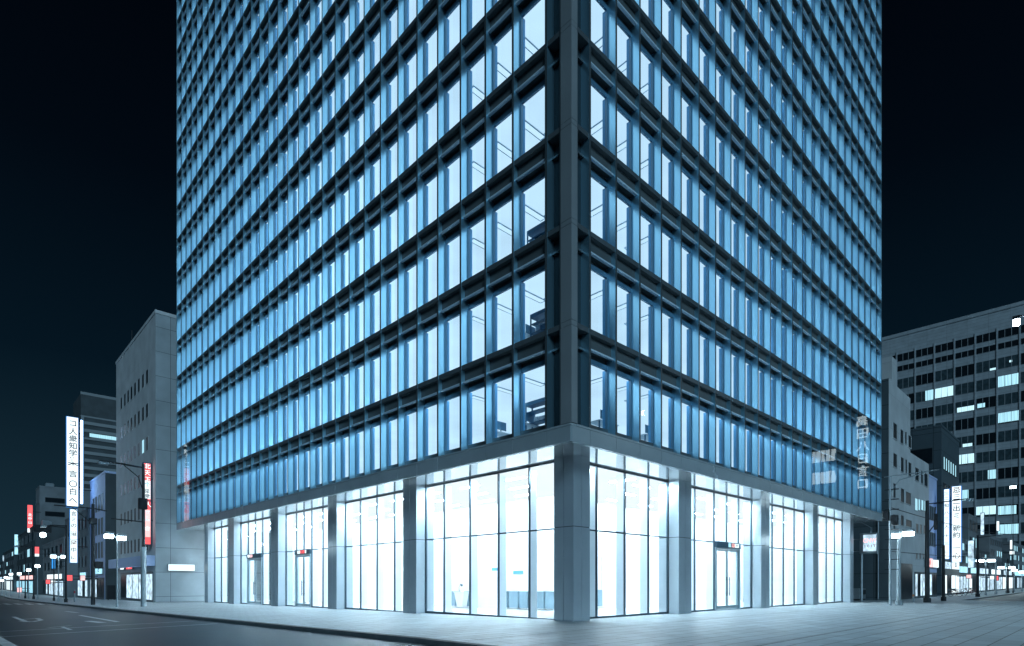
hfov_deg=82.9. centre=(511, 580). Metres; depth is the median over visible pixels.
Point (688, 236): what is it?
window
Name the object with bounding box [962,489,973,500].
window
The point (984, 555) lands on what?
shop building
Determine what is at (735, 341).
window
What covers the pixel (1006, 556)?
shop building
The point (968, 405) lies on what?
window
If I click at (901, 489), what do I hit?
window
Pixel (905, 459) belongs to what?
window
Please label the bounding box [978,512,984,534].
blade sign
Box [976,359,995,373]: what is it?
window
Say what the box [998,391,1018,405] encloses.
window
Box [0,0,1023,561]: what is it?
sky
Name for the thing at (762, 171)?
window
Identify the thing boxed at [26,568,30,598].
street lamp
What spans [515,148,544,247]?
window
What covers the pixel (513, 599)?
cabinet
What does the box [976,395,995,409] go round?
window
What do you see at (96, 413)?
striped tower
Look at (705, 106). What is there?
window
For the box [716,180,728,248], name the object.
window
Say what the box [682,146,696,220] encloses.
window
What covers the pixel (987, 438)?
window
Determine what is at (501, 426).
monitor
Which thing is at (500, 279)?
window
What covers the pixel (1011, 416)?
window
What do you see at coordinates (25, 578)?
utility pole
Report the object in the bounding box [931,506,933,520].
window
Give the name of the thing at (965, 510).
window
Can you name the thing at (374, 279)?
window
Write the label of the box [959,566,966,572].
shop sign
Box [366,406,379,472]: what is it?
window
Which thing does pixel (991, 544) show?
shop building
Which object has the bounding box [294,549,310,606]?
door
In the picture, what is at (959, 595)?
bicycle
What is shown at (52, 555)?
street lamp
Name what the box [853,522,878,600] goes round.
box sign
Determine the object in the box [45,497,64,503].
window
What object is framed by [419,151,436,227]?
window
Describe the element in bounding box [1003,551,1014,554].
blade sign
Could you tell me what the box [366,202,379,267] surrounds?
window
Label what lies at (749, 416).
window
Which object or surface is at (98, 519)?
window
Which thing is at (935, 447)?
dark building
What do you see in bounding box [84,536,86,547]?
window
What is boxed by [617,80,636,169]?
window
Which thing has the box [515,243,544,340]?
window
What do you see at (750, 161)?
window
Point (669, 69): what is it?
window
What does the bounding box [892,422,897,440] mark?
window
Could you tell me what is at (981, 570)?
shop sign
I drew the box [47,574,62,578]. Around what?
shop sign
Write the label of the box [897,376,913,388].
window
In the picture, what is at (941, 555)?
overhead cable
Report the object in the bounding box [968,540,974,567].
blade sign
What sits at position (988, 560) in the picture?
street lamp
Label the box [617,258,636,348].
window
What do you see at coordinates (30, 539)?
shop building
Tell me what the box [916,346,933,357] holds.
window
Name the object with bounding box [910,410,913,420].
window
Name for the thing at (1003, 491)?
window
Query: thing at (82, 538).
window
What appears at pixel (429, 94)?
window
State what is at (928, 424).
window
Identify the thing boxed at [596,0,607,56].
window
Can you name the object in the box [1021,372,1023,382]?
window
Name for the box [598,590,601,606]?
cabinet
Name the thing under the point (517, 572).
wall sign
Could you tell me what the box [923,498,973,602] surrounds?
utility pole
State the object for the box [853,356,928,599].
white stepped building
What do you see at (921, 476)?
window
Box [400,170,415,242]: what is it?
window
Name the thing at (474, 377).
window
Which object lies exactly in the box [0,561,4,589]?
shop building
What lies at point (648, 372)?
window
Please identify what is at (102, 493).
window
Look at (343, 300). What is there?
window
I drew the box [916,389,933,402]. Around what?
window
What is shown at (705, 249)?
window
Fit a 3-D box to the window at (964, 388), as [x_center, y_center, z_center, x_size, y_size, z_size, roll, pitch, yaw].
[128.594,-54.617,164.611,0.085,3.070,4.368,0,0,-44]
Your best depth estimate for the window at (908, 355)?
174.82 m
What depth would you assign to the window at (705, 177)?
30.08 m
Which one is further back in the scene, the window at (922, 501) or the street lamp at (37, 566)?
the street lamp at (37, 566)
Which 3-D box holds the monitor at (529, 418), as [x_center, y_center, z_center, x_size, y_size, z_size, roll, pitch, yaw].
[0.800,-7.185,25.881,0.620,0.550,0.180,0,0,-44]
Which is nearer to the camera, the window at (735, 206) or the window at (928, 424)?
the window at (735, 206)
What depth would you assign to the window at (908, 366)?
174.82 m
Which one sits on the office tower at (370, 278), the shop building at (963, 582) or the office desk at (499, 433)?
the office desk at (499, 433)
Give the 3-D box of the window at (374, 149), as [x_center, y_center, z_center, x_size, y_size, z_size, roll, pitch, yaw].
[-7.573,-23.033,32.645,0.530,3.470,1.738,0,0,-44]
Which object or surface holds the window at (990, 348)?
in the office block
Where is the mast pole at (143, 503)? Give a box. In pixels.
[97,460,147,606]
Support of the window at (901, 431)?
in the white stepped building at (910, 493)
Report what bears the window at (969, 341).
in the office block
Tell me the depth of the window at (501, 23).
25.38 m
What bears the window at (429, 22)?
in the office tower at (370, 278)
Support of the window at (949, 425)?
in the office block
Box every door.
[247,553,261,604]
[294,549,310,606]
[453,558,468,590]
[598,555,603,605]
[715,541,740,610]
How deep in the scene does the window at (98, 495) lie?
81.30 m
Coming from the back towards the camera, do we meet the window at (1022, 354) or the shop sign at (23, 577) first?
the window at (1022, 354)
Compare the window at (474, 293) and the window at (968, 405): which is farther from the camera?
the window at (968, 405)
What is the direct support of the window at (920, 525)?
in the white stepped building at (910, 493)
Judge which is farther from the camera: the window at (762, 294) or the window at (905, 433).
the window at (905, 433)
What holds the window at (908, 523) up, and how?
in the white stepped building at (910, 493)
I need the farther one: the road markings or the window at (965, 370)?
the window at (965, 370)
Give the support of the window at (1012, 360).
in the office block
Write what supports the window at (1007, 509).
in the office block
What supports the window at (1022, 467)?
in the office block
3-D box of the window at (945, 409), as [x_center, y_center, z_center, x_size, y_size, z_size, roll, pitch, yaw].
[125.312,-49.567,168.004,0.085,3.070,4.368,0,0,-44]
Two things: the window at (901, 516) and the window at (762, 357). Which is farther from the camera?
the window at (901, 516)
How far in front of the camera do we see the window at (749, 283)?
33.82 m
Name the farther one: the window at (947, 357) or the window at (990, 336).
the window at (947, 357)
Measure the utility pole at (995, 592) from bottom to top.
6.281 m
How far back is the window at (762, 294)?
35.01 m
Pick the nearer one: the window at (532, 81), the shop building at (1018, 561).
the window at (532, 81)
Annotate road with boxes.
[0,593,1023,645]
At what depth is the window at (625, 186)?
25.16 m
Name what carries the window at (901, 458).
in the white stepped building at (910, 493)
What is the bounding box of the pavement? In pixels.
[0,588,1023,645]
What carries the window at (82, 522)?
in the shop building at (83, 589)
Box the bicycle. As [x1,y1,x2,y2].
[947,589,962,596]
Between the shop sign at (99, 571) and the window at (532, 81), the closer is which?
the window at (532, 81)
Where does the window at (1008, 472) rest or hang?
in the office block
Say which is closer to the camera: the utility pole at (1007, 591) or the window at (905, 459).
the window at (905, 459)
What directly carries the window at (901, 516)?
in the white stepped building at (910, 493)
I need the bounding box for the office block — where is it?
[882,301,1023,545]
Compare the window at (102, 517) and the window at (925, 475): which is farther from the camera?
the window at (102, 517)
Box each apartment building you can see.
[36,483,89,524]
[42,537,77,597]
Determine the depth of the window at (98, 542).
81.02 m
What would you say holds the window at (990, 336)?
in the office block
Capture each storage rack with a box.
[525,397,544,429]
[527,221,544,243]
[530,308,544,336]
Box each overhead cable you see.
[891,507,1001,533]
[892,551,1023,556]
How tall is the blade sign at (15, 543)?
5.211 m
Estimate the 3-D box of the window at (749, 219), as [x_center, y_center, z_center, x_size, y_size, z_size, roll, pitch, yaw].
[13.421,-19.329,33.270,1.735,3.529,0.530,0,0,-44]
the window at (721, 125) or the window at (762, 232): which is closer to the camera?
the window at (721, 125)
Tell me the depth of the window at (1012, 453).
157.79 m
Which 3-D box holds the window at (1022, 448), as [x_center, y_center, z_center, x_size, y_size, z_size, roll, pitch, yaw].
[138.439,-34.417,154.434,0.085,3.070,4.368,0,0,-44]
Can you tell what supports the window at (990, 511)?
in the office block
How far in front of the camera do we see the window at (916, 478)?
65.65 m
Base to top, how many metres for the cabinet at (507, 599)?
1.150 m
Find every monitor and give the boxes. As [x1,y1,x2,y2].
[497,421,505,431]
[525,324,534,333]
[525,412,534,422]
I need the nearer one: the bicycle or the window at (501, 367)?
the window at (501, 367)
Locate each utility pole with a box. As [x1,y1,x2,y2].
[14,545,34,598]
[24,558,25,597]
[41,525,67,601]
[53,551,54,600]
[882,469,938,605]
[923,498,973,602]
[941,545,945,600]
[975,535,1001,596]
[994,551,996,593]
[1006,559,1009,592]
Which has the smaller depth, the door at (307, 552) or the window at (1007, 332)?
the door at (307, 552)
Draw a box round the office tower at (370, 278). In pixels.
[176,0,881,621]
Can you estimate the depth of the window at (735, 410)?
32.59 m
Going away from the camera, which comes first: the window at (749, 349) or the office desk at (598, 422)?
the office desk at (598, 422)
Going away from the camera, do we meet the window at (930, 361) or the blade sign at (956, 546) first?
the blade sign at (956, 546)
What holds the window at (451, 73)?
in the office tower at (370, 278)
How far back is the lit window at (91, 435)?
193.65 m
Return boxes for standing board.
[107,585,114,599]
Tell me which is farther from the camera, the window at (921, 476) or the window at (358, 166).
the window at (921, 476)
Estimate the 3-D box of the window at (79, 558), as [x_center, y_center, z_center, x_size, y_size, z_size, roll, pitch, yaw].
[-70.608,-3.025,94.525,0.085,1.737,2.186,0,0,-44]
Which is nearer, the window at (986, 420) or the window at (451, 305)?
the window at (451, 305)
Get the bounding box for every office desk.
[497,431,508,436]
[525,422,536,428]
[591,419,618,426]
[641,434,647,440]
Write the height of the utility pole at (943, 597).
5.372 m
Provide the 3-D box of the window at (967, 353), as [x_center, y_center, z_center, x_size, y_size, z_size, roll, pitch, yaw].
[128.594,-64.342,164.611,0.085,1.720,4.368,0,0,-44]
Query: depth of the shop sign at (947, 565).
79.08 m
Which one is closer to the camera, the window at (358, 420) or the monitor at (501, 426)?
the monitor at (501, 426)
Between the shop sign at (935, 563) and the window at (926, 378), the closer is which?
the shop sign at (935, 563)
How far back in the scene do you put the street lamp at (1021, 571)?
110.85 m
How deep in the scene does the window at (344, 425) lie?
35.67 m
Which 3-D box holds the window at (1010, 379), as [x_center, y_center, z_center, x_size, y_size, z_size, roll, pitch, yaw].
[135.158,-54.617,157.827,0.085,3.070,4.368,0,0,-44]
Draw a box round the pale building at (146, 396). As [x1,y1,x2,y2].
[108,309,269,601]
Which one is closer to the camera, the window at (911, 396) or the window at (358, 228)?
the window at (358, 228)
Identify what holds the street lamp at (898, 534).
on the pavement
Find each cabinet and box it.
[452,591,456,606]
[506,591,508,607]
[509,591,519,608]
[519,591,527,608]
[537,591,545,609]
[545,591,553,609]
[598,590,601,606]
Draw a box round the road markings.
[0,598,1017,645]
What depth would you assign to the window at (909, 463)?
63.36 m
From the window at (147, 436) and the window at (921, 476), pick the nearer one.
the window at (147, 436)
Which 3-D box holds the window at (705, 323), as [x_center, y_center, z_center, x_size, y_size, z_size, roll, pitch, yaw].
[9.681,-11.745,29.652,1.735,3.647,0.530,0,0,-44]
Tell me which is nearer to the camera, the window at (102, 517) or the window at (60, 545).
the window at (102, 517)
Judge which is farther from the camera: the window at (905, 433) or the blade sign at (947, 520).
the blade sign at (947, 520)
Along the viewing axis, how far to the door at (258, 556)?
51.18 m
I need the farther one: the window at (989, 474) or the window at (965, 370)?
the window at (965, 370)
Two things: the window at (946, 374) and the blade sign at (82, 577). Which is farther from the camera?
the window at (946, 374)
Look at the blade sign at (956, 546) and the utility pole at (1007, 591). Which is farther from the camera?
the utility pole at (1007, 591)
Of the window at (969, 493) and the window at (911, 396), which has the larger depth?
the window at (911, 396)
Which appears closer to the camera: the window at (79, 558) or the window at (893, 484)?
the window at (893, 484)
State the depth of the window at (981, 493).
161.13 m
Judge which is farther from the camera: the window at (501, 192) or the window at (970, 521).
the window at (970, 521)
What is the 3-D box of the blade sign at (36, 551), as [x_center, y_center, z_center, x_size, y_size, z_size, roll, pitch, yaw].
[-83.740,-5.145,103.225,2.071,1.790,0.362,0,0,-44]
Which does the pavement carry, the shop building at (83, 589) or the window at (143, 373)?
the shop building at (83, 589)
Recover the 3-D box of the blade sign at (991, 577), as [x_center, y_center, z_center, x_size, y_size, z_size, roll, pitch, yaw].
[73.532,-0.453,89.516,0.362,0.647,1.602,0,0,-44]
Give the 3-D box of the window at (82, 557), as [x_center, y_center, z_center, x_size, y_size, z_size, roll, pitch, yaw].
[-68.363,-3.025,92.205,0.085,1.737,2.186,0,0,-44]
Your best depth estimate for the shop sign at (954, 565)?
83.10 m
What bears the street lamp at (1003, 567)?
on the pavement
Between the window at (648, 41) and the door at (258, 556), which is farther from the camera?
the door at (258, 556)
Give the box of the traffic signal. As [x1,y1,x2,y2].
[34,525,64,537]
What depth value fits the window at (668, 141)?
27.64 m
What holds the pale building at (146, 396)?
on the pavement
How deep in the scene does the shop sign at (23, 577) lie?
129.01 m
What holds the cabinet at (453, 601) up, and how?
on the office tower at (370, 278)
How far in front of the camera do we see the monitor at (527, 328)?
25.75 m
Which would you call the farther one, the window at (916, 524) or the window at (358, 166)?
the window at (916, 524)
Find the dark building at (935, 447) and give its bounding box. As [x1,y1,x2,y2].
[910,424,959,595]
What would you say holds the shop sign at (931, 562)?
attached to the white stepped building at (910, 493)
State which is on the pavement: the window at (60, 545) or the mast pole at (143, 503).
the mast pole at (143, 503)
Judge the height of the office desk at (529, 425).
0.750 m
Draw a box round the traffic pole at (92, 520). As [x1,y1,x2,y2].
[54,504,106,604]
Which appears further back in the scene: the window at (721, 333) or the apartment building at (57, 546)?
the apartment building at (57, 546)
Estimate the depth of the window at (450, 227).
27.94 m
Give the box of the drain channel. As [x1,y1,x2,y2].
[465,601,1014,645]
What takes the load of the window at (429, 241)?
in the office tower at (370, 278)
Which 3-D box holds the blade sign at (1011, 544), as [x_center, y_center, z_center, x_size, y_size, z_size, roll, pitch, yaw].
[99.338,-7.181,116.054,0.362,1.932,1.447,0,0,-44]
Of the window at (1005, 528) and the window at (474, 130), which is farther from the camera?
the window at (1005, 528)
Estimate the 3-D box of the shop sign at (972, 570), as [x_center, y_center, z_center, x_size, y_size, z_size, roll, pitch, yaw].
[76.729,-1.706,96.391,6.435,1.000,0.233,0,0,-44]
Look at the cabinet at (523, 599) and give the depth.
36.95 m
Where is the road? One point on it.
(193, 632)
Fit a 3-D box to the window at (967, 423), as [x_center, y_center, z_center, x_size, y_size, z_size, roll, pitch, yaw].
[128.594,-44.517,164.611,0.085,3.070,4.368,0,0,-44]
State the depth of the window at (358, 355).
34.41 m
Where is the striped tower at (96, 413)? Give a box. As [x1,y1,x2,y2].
[73,391,115,489]
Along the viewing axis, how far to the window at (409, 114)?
30.51 m
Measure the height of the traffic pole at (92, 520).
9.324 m
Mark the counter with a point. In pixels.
(461, 597)
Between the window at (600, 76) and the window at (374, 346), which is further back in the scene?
the window at (374, 346)
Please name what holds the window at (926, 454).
in the dark building at (935, 447)
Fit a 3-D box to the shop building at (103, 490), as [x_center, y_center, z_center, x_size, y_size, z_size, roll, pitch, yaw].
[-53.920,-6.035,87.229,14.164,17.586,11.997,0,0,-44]
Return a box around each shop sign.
[20,575,32,579]
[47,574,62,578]
[80,572,87,577]
[95,567,103,573]
[924,558,932,567]
[933,559,938,567]
[945,561,950,568]
[950,561,958,569]
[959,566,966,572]
[969,568,975,573]
[979,568,987,573]
[990,569,1000,574]
[1002,570,1011,574]
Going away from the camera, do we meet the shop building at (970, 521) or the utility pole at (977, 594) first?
the utility pole at (977, 594)
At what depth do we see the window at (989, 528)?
160.54 m
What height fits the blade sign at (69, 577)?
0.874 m
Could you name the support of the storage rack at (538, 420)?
on the office tower at (370, 278)
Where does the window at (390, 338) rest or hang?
in the office tower at (370, 278)
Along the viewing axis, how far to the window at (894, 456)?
58.97 m
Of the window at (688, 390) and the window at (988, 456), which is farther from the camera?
the window at (988, 456)
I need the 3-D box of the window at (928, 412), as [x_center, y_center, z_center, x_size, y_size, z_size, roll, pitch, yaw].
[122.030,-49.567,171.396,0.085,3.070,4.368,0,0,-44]
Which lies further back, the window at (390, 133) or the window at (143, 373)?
the window at (143, 373)
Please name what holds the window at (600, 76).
in the office tower at (370, 278)
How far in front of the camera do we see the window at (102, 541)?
79.15 m
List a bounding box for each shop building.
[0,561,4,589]
[3,548,16,591]
[17,520,64,594]
[65,509,84,536]
[77,508,89,597]
[90,471,115,598]
[929,474,936,596]
[959,538,968,592]
[962,513,977,592]
[978,529,1001,590]
[979,550,989,591]
[1002,538,1023,588]
[1002,550,1012,589]
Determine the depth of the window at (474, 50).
26.67 m
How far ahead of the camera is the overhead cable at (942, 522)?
56.66 m
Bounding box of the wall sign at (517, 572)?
[513,571,522,573]
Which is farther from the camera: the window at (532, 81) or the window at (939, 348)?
the window at (939, 348)
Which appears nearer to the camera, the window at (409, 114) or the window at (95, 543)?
the window at (409, 114)
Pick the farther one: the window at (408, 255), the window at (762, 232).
the window at (762, 232)
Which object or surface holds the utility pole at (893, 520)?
on the pavement
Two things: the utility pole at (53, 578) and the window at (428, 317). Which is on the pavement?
the utility pole at (53, 578)
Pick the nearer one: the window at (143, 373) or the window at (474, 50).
the window at (474, 50)
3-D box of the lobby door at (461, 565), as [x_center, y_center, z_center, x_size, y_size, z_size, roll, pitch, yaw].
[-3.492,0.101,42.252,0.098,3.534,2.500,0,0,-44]
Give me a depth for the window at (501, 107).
25.40 m
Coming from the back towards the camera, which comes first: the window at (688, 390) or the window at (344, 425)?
the window at (344, 425)
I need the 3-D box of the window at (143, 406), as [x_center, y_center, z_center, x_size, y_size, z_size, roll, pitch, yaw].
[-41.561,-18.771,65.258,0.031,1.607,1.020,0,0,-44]
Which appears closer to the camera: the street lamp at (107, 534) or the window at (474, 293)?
the window at (474, 293)
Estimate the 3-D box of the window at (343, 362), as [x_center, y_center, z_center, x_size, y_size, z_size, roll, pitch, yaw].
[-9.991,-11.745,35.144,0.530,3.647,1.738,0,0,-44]
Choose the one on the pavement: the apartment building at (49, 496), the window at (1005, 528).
the apartment building at (49, 496)
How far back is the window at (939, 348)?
167.96 m
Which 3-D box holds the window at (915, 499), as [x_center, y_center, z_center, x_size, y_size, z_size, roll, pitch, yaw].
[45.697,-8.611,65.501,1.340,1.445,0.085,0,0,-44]
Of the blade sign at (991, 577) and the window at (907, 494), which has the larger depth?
the blade sign at (991, 577)
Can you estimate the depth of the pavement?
23.29 m
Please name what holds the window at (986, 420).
in the office block
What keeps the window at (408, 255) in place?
in the office tower at (370, 278)
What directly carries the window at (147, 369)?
in the pale building at (146, 396)
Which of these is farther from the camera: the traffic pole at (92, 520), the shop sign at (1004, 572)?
the shop sign at (1004, 572)
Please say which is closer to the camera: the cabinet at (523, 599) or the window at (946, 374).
the cabinet at (523, 599)
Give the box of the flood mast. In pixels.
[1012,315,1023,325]
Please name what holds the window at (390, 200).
in the office tower at (370, 278)
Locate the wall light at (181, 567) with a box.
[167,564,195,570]
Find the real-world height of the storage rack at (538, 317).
1.610 m
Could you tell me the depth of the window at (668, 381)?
27.77 m
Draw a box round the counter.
[454,591,468,606]
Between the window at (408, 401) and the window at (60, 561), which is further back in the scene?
the window at (60, 561)
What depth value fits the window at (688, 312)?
28.99 m
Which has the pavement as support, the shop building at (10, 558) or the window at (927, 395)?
the shop building at (10, 558)
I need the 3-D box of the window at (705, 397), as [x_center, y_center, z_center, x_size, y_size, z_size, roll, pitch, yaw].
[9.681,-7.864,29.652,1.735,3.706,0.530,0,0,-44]
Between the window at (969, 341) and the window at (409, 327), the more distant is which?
the window at (969, 341)
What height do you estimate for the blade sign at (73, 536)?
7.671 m
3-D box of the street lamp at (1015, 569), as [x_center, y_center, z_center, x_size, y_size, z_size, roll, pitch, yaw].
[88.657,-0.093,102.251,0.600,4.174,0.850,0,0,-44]
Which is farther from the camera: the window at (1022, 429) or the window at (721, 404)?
the window at (1022, 429)
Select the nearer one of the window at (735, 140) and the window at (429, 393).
the window at (429, 393)
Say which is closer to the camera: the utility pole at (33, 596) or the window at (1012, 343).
the utility pole at (33, 596)
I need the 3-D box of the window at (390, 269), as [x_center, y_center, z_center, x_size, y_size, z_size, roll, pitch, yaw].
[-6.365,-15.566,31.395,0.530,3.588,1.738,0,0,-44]
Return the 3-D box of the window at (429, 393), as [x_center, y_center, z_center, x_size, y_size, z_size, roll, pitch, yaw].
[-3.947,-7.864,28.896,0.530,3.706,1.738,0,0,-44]
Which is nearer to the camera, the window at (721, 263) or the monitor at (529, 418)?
the monitor at (529, 418)
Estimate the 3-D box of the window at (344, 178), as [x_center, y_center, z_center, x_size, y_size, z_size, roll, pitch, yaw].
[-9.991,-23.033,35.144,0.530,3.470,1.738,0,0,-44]
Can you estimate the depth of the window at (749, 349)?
33.82 m
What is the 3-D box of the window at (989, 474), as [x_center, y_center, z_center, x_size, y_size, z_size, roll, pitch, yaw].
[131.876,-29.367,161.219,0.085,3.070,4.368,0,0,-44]
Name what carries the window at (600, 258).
in the office tower at (370, 278)
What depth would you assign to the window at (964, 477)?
164.31 m
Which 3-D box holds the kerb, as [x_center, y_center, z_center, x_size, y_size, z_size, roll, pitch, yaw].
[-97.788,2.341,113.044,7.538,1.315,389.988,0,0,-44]
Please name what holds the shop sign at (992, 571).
attached to the shop building at (991, 544)
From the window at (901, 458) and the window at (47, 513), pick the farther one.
the window at (47, 513)
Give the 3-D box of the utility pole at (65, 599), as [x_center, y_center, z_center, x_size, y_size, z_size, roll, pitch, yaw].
[-49.602,-1.855,62.820,2.311,8.472,0.400,0,0,-44]
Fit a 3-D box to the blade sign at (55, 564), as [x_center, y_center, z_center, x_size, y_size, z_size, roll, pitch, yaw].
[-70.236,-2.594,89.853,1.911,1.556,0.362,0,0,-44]
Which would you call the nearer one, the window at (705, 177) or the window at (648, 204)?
the window at (648, 204)
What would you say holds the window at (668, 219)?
in the office tower at (370, 278)
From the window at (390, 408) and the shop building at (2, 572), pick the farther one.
the shop building at (2, 572)
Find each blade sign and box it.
[14,534,17,554]
[27,505,40,532]
[34,547,38,556]
[45,579,61,583]
[51,559,64,568]
[66,416,90,507]
[67,575,79,580]
[69,509,87,562]
[80,575,97,580]
[142,462,152,545]
[934,489,949,558]
[940,486,961,561]
[957,574,971,578]
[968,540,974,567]
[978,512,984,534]
[981,576,994,579]
[996,521,999,530]
[1003,540,1012,549]
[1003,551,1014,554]
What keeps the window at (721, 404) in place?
in the office tower at (370, 278)
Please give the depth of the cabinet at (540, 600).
35.86 m
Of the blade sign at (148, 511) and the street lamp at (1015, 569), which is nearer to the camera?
the blade sign at (148, 511)
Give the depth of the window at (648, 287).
26.50 m
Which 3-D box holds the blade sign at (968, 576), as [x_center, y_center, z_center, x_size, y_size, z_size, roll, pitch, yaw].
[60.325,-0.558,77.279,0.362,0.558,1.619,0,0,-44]
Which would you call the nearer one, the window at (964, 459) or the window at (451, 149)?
the window at (451, 149)
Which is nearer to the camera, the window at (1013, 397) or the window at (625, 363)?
the window at (625, 363)
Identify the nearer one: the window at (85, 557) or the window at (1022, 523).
the window at (85, 557)
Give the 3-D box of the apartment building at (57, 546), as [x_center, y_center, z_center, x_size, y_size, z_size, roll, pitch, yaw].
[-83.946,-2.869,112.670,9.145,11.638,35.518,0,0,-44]
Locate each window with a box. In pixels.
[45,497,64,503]
[45,511,64,516]
[59,544,62,552]
[59,560,62,568]
[78,519,80,530]
[78,538,80,548]
[78,557,80,567]
[81,518,83,529]
[81,537,83,547]
[81,556,83,566]
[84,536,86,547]
[84,555,86,566]
[90,433,115,439]
[95,543,96,558]
[98,495,99,511]
[98,519,99,534]
[98,542,99,557]
[101,493,102,509]
[101,517,102,533]
[101,541,102,557]
[142,373,143,388]
[142,406,143,421]
[146,369,147,384]
[146,436,147,451]
[178,0,879,517]
[337,168,348,227]
[337,229,348,289]
[337,291,348,352]
[337,355,348,415]
[337,419,348,480]
[351,152,363,214]
[351,216,363,278]
[351,280,363,343]
[351,346,363,409]
[351,413,363,476]
[366,136,379,201]
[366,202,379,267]
[366,269,379,335]
[366,337,379,403]
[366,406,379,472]
[382,118,396,185]
[382,187,396,254]
[382,256,396,325]
[382,327,396,396]
[382,399,396,468]
[400,98,415,170]
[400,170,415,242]
[400,242,415,315]
[400,316,415,389]
[400,391,415,464]
[419,76,436,152]
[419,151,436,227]
[419,227,436,303]
[419,304,436,380]
[419,383,436,459]
[440,52,459,133]
[440,131,459,211]
[440,210,459,291]
[440,291,459,372]
[440,373,459,453]
[463,27,483,113]
[463,110,483,195]
[463,193,483,278]
[463,278,483,362]
[463,364,483,448]
[488,0,511,90]
[488,85,511,176]
[488,173,511,263]
[488,262,511,352]
[488,352,511,441]
[515,0,540,65]
[515,56,544,155]
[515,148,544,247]
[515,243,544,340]
[515,339,544,434]
[591,53,613,148]
[591,147,613,241]
[591,241,613,336]
[591,338,613,432]
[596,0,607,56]
[617,0,636,81]
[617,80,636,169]
[617,168,636,257]
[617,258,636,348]
[617,350,636,439]
[641,21,658,104]
[641,104,658,188]
[641,188,658,272]
[641,274,658,358]
[641,361,658,445]
[662,46,678,125]
[662,125,678,205]
[662,206,678,286]
[662,288,678,368]
[662,371,678,451]
[682,70,696,144]
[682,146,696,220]
[682,223,696,298]
[682,301,696,377]
[682,380,696,456]
[700,91,713,160]
[700,164,713,234]
[700,238,713,309]
[700,313,713,384]
[700,389,713,461]
[716,110,728,177]
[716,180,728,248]
[716,251,728,319]
[716,323,728,392]
[716,396,728,466]
[731,128,742,192]
[731,195,742,260]
[731,264,742,329]
[731,333,742,399]
[731,403,742,470]
[746,146,755,206]
[746,211,755,272]
[746,276,755,338]
[746,343,755,406]
[746,410,755,474]
[759,162,768,219]
[759,224,768,282]
[759,287,768,346]
[759,351,768,411]
[759,416,768,478]
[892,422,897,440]
[892,452,897,468]
[892,482,895,498]
[897,351,913,361]
[897,363,913,371]
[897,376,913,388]
[900,428,903,444]
[900,456,903,472]
[900,487,903,502]
[900,514,903,525]
[904,431,906,444]
[905,459,906,473]
[905,491,910,505]
[905,519,911,527]
[906,393,913,403]
[908,434,911,448]
[908,461,911,476]
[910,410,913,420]
[910,447,932,463]
[914,466,918,481]
[914,498,917,510]
[915,523,918,533]
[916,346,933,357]
[916,358,933,367]
[916,372,933,385]
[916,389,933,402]
[916,406,933,419]
[916,424,933,427]
[919,524,921,534]
[920,470,923,484]
[921,499,923,510]
[924,472,927,487]
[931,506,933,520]
[931,532,933,546]
[935,341,953,352]
[935,354,953,363]
[935,368,953,381]
[935,385,953,398]
[935,403,953,416]
[935,420,953,431]
[943,482,946,498]
[955,336,973,348]
[955,349,973,358]
[955,363,973,377]
[955,381,973,395]
[955,399,973,412]
[955,417,973,430]
[956,435,973,447]
[959,453,973,465]
[959,471,973,482]
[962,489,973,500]
[962,507,973,515]
[969,519,971,530]
[976,331,995,343]
[976,344,995,354]
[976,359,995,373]
[976,377,995,391]
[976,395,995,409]
[976,414,995,427]
[976,432,995,445]
[976,450,995,463]
[976,469,995,481]
[976,487,995,499]
[976,505,995,516]
[978,524,995,534]
[998,326,1018,338]
[998,339,1018,349]
[998,354,1018,368]
[998,372,1018,387]
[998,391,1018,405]
[998,410,1018,423]
[998,429,1018,442]
[998,447,1018,460]
[998,466,1018,478]
[998,485,1018,497]
[998,504,1018,515]
[998,522,1018,534]
[1021,353,1023,364]
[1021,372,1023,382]
[1021,390,1023,401]
[1021,409,1023,420]
[1021,428,1023,439]
[1021,447,1023,457]
[1021,466,1023,476]
[1021,484,1023,495]
[1021,503,1023,514]
[1021,522,1023,533]
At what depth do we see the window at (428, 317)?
29.24 m
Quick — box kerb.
[0,595,494,645]
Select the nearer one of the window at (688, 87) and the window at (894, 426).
the window at (688, 87)
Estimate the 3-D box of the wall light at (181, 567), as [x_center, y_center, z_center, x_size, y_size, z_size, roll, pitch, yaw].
[-35.837,-1.412,62.881,2.705,0.740,0.262,0,0,-44]
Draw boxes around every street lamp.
[17,572,21,597]
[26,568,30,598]
[35,563,39,599]
[50,553,64,600]
[104,531,126,606]
[891,528,914,604]
[979,558,995,594]
[998,565,1014,592]
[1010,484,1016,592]
[1011,568,1017,591]
[1019,570,1023,590]
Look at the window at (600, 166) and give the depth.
23.94 m
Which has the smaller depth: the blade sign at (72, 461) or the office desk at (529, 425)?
the office desk at (529, 425)
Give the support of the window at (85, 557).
in the shop building at (83, 589)
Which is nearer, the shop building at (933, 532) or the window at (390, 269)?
the window at (390, 269)

